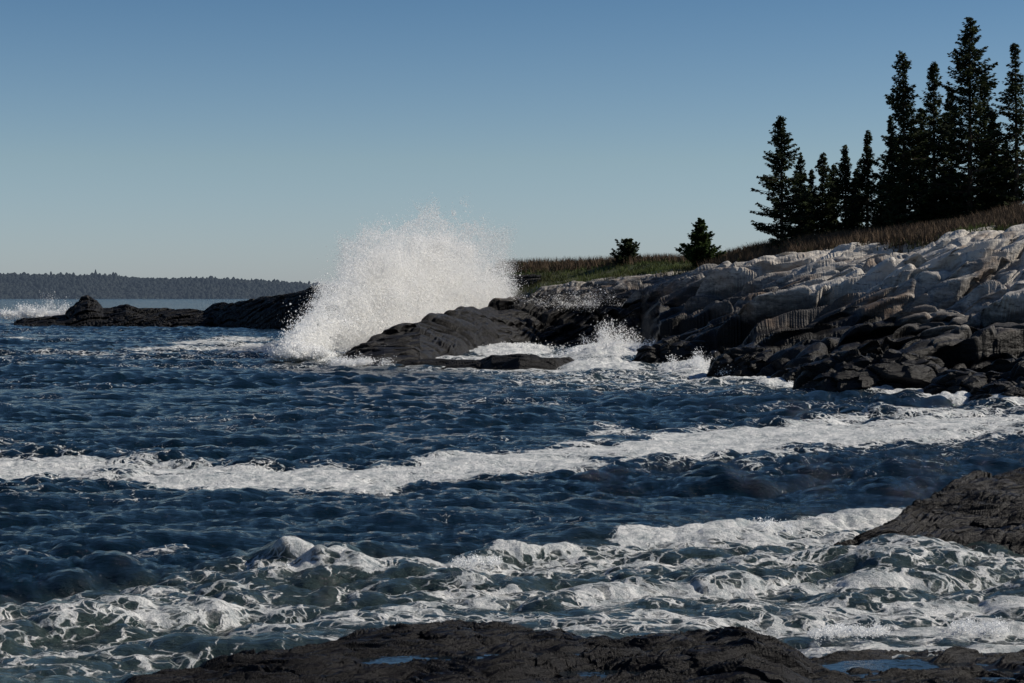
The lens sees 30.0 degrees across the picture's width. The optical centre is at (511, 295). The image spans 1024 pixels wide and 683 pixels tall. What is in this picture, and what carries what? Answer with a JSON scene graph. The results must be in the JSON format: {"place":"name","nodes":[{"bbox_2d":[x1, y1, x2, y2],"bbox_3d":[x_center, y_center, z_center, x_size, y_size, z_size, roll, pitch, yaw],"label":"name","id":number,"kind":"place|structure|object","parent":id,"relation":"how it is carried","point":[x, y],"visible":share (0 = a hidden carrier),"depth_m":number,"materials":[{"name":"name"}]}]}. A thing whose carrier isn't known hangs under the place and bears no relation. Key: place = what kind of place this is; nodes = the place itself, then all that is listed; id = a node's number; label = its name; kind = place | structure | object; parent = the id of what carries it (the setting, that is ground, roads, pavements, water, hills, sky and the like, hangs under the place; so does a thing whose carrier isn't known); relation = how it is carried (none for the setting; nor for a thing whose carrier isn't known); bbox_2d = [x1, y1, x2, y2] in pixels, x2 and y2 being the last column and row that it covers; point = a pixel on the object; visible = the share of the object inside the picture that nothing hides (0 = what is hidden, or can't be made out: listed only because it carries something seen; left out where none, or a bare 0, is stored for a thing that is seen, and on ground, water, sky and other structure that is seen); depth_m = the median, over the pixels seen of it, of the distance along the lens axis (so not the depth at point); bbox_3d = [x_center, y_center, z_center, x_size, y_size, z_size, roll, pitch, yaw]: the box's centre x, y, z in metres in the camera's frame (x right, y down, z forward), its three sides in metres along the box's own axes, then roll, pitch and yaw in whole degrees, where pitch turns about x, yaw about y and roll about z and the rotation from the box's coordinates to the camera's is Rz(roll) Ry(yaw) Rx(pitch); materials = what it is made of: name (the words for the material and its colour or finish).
{"place":"outdoors","nodes":[
{"label":"outdoors","id":0,"kind":"place"},
{"bbox_2d":[1,280,251,298],"bbox_3d":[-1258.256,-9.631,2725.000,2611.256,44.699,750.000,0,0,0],"label":"distant hills","id":1,"kind":"structure","parent":0,"point":[124,292],"depth_m":2450.78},
{"bbox_2d":[0,269,354,298],"bbox_3d":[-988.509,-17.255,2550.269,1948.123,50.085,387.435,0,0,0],"label":"distant forest","id":2,"kind":"object","parent":1,"relation":"on","point":[23,285],"visible":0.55,"depth_m":2512.48,"materials":[{"name":"green plant"}]},
{"bbox_2d":[14,274,540,329],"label":"rock promontory","id":3,"kind":"structure","parent":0,"point":[263,312],"depth_m":272.55,"materials":[{"name":"black stone"}]},
{"bbox_2d":[0,299,1023,682],"bbox_3d":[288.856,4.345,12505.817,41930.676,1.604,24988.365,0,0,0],"label":"ocean","id":4,"kind":"structure","parent":0,"point":[174,497],"depth_m":41.70,"materials":[{"name":"liquid"}]},
{"bbox_2d":[0,291,71,322],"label":"distant surf spray","id":5,"kind":"object","parent":4,"relation":"on","point":[25,312],"visible":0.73,"depth_m":298.96,"materials":[{"name":"liquid"}]},
{"bbox_2d":[265,194,528,357],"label":"breaking wave spray","id":6,"kind":"object","parent":4,"relation":"on","point":[421,278],"visible":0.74,"depth_m":152.18,"materials":[{"name":"liquid"}]},
{"bbox_2d":[264,283,793,384],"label":"surf spray","id":7,"kind":"object","parent":4,"relation":"on","point":[301,352],"visible":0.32,"depth_m":126.85,"materials":[{"name":"liquid"}]},
{"bbox_2d":[125,619,1023,682],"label":"foreground rock","id":8,"kind":"object","parent":4,"relation":"in","point":[736,654],"visible":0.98,"depth_m":20.64,"materials":[{"name":"grey stone"}]},
{"bbox_2d":[359,655,489,664],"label":"tide pool","id":9,"kind":"structure","parent":8,"relation":"on","point":[392,659],"depth_m":21.10,"materials":[{"name":"blue liquid"}]},
{"bbox_2d":[490,652,580,655],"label":"tide pool","id":10,"kind":"structure","parent":8,"relation":"on","point":[575,653],"depth_m":21.55,"materials":[{"name":"blue liquid"}]},
{"bbox_2d":[559,670,642,678],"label":"tide pool","id":11,"kind":"structure","parent":8,"relation":"on","point":[601,673],"depth_m":20.10,"materials":[{"name":"blue liquid"}]},
{"bbox_2d":[840,671,897,680],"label":"tide pool","id":12,"kind":"structure","parent":8,"relation":"on","point":[861,675],"depth_m":21.04,"materials":[{"name":"blue liquid"}]},
{"bbox_2d":[814,659,1020,674],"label":"tide pool","id":13,"kind":"structure","parent":8,"relation":"on","point":[883,665],"depth_m":21.89,"materials":[{"name":"blue liquid"}]},
{"bbox_2d":[916,677,1015,681],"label":"tide pool","id":14,"kind":"structure","parent":8,"relation":"on","point":[994,679],"depth_m":20.93,"materials":[{"name":"blue liquid"}]},
{"bbox_2d":[276,517,1010,644],"bbox_3d":[1.474,4.427,31.092,11.126,1.160,18.300,0,0,0],"label":"surf spray","id":15,"kind":"object","parent":4,"relation":"on","point":[996,627],"visible":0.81,"depth_m":24.28,"materials":[{"name":"liquid"}]},
{"bbox_2d":[834,467,1023,554],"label":"tidal rock","id":16,"kind":"object","parent":4,"relation":"in","point":[972,506],"visible":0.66,"depth_m":34.33,"materials":[{"name":"grey stone"}]},
{"bbox_2d":[0,0,1023,284],"label":"sky","id":17,"kind":"structure","parent":0,"point":[221,139],"materials":[{"name":"blue"}]},
{"bbox_2d":[341,224,1023,387],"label":"rocky shore","id":18,"kind":"structure","parent":0,"point":[953,299],"depth_m":121.42,"materials":[{"name":"stone"}]},
{"bbox_2d":[396,354,573,369],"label":"tidal ledge","id":19,"kind":"object","parent":18,"relation":"on","point":[512,362],"visible":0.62,"depth_m":116.42,"materials":[{"name":"black stone"}]},
{"bbox_2d":[609,238,645,265],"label":"shrubby spruce tree","id":20,"kind":"object","parent":18,"relation":"on","point":[628,249],"visible":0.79,"depth_m":225.63,"materials":[{"name":"green plant"}]},
{"bbox_2d":[632,336,713,363],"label":"shore boulder","id":21,"kind":"object","parent":18,"relation":"on","point":[662,349],"visible":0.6,"depth_m":120.85,"materials":[{"name":"stone"}]},
{"bbox_2d":[674,218,726,269],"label":"young spruce tree","id":22,"kind":"object","parent":18,"relation":"on","point":[699,247],"visible":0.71,"depth_m":191.37,"materials":[{"name":"green plant"}]},
{"bbox_2d":[707,345,772,377],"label":"shore boulder","id":23,"kind":"object","parent":18,"relation":"on","point":[749,361],"visible":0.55,"depth_m":104.04,"materials":[{"name":"stone"}]},
{"bbox_2d":[490,213,1019,293],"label":"shore grass","id":24,"kind":"structure","parent":18,"relation":"on","point":[645,271],"depth_m":208.56,"materials":[{"name":"green plant"}]},
{"bbox_2d":[496,200,1023,272],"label":"coastal shrubs","id":25,"kind":"object","parent":18,"relation":"on","point":[907,232],"visible":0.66,"depth_m":164.65,"materials":[{"name":"green plant"}]},
{"bbox_2d":[749,115,812,246],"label":"spruce tree","id":26,"kind":"object","parent":18,"relation":"on","point":[785,204],"visible":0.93,"depth_m":179.68,"materials":[{"name":"green plant"}]},
{"bbox_2d":[771,363,809,381],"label":"shore boulder","id":27,"kind":"object","parent":18,"relation":"on","point":[787,374],"visible":0.28,"depth_m":96.29,"materials":[{"name":"stone"}]},
{"bbox_2d":[787,152,813,238],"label":"spruce tree","id":28,"kind":"object","parent":18,"relation":"on","point":[800,165],"visible":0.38,"depth_m":185.84,"materials":[{"name":"green plant"}]},
{"bbox_2d":[795,168,819,235],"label":"spruce tree","id":29,"kind":"object","parent":18,"relation":"on","point":[812,177],"visible":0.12,"depth_m":189.77,"materials":[{"name":"green plant"}]},
{"bbox_2d":[796,152,839,235],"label":"spruce tree","id":30,"kind":"object","parent":18,"relation":"on","point":[822,204],"visible":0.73,"depth_m":183.67,"materials":[{"name":"green plant"}]},
{"bbox_2d":[826,163,839,227],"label":"spruce tree","id":31,"kind":"object","parent":18,"relation":"on","point":[832,179],"visible":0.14,"depth_m":189.82,"materials":[{"name":"green plant"}]},
{"bbox_2d":[821,145,865,235],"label":"spruce tree","id":32,"kind":"object","parent":18,"relation":"on","point":[844,186],"visible":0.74,"depth_m":181.84,"materials":[{"name":"green plant"}]},
{"bbox_2d":[850,169,865,229],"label":"spruce tree","id":33,"kind":"object","parent":18,"relation":"on","point":[859,191],"visible":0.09,"depth_m":187.84,"materials":[{"name":"green plant"}]},
{"bbox_2d":[843,130,884,229],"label":"spruce tree","id":34,"kind":"object","parent":18,"relation":"on","point":[865,184],"visible":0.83,"depth_m":179.76,"materials":[{"name":"green plant"}]},
{"bbox_2d":[792,348,943,391],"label":"shore boulder","id":35,"kind":"object","parent":18,"relation":"on","point":[851,369],"visible":0.66,"depth_m":86.30,"materials":[{"name":"stone"}]},
{"bbox_2d":[867,179,890,229],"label":"spruce tree","id":36,"kind":"object","parent":18,"relation":"on","point":[877,208],"visible":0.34,"depth_m":175.72,"materials":[{"name":"green plant"}]},
{"bbox_2d":[870,115,901,224],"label":"spruce tree","id":37,"kind":"object","parent":18,"relation":"on","point":[888,143],"visible":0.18,"depth_m":181.81,"materials":[{"name":"green plant"}]},
{"bbox_2d":[870,50,945,227],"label":"spruce tree","id":38,"kind":"object","parent":18,"relation":"on","point":[902,104],"visible":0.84,"depth_m":171.45,"materials":[{"name":"green plant"}]},
{"bbox_2d":[908,191,938,225],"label":"spruce tree","id":39,"kind":"object","parent":18,"relation":"on","point":[926,214],"visible":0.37,"depth_m":171.47,"materials":[{"name":"green plant"}]},
{"bbox_2d":[907,108,939,215],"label":"spruce tree","id":40,"kind":"object","parent":18,"relation":"on","point":[920,110],"visible":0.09,"depth_m":181.66,"materials":[{"name":"green plant"}]},
{"bbox_2d":[892,61,961,209],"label":"spruce tree","id":41,"kind":"object","parent":18,"relation":"on","point":[932,108],"visible":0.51,"depth_m":175.81,"materials":[{"name":"green plant"}]},
{"bbox_2d":[936,86,965,192],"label":"spruce tree","id":42,"kind":"object","parent":18,"relation":"on","point":[948,102],"visible":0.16,"depth_m":179.66,"materials":[{"name":"green plant"}]},
{"bbox_2d":[907,16,1014,219],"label":"spruce tree","id":43,"kind":"object","parent":18,"relation":"on","point":[962,61],"visible":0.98,"depth_m":169.56,"materials":[{"name":"green plant"}]},
{"bbox_2d":[923,368,1005,394],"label":"shore boulder","id":44,"kind":"object","parent":18,"relation":"on","point":[953,381],"visible":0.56,"depth_m":83.37,"materials":[{"name":"stone"}]},
{"bbox_2d":[962,79,1001,192],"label":"spruce tree","id":45,"kind":"object","parent":18,"relation":"on","point":[986,95],"visible":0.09,"depth_m":179.46,"materials":[{"name":"green plant"}]},
{"bbox_2d":[966,187,998,216],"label":"spruce tree","id":46,"kind":"object","parent":18,"relation":"on","point":[983,196],"visible":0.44,"depth_m":169.46,"materials":[{"name":"green plant"}]},
{"bbox_2d":[968,381,1023,400],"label":"shore boulder","id":47,"kind":"object","parent":18,"relation":"on","point":[1011,388],"visible":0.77,"depth_m":80.33,"materials":[{"name":"stone"}]},
{"bbox_2d":[973,107,1023,201],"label":"spruce tree","id":48,"kind":"object","parent":18,"relation":"on","point":[991,124],"visible":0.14,"depth_m":175.78,"materials":[{"name":"green plant"}]},
{"bbox_2d":[983,42,1023,205],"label":"spruce tree","id":49,"kind":"object","parent":18,"relation":"on","point":[1014,90],"visible":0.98,"depth_m":167.84,"materials":[{"name":"green plant"}]},
{"bbox_2d":[988,144,1023,209],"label":"spruce tree","id":50,"kind":"object","parent":18,"relation":"on","point":[1000,184],"visible":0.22,"depth_m":171.71,"materials":[{"name":"green plant"}]}
]}

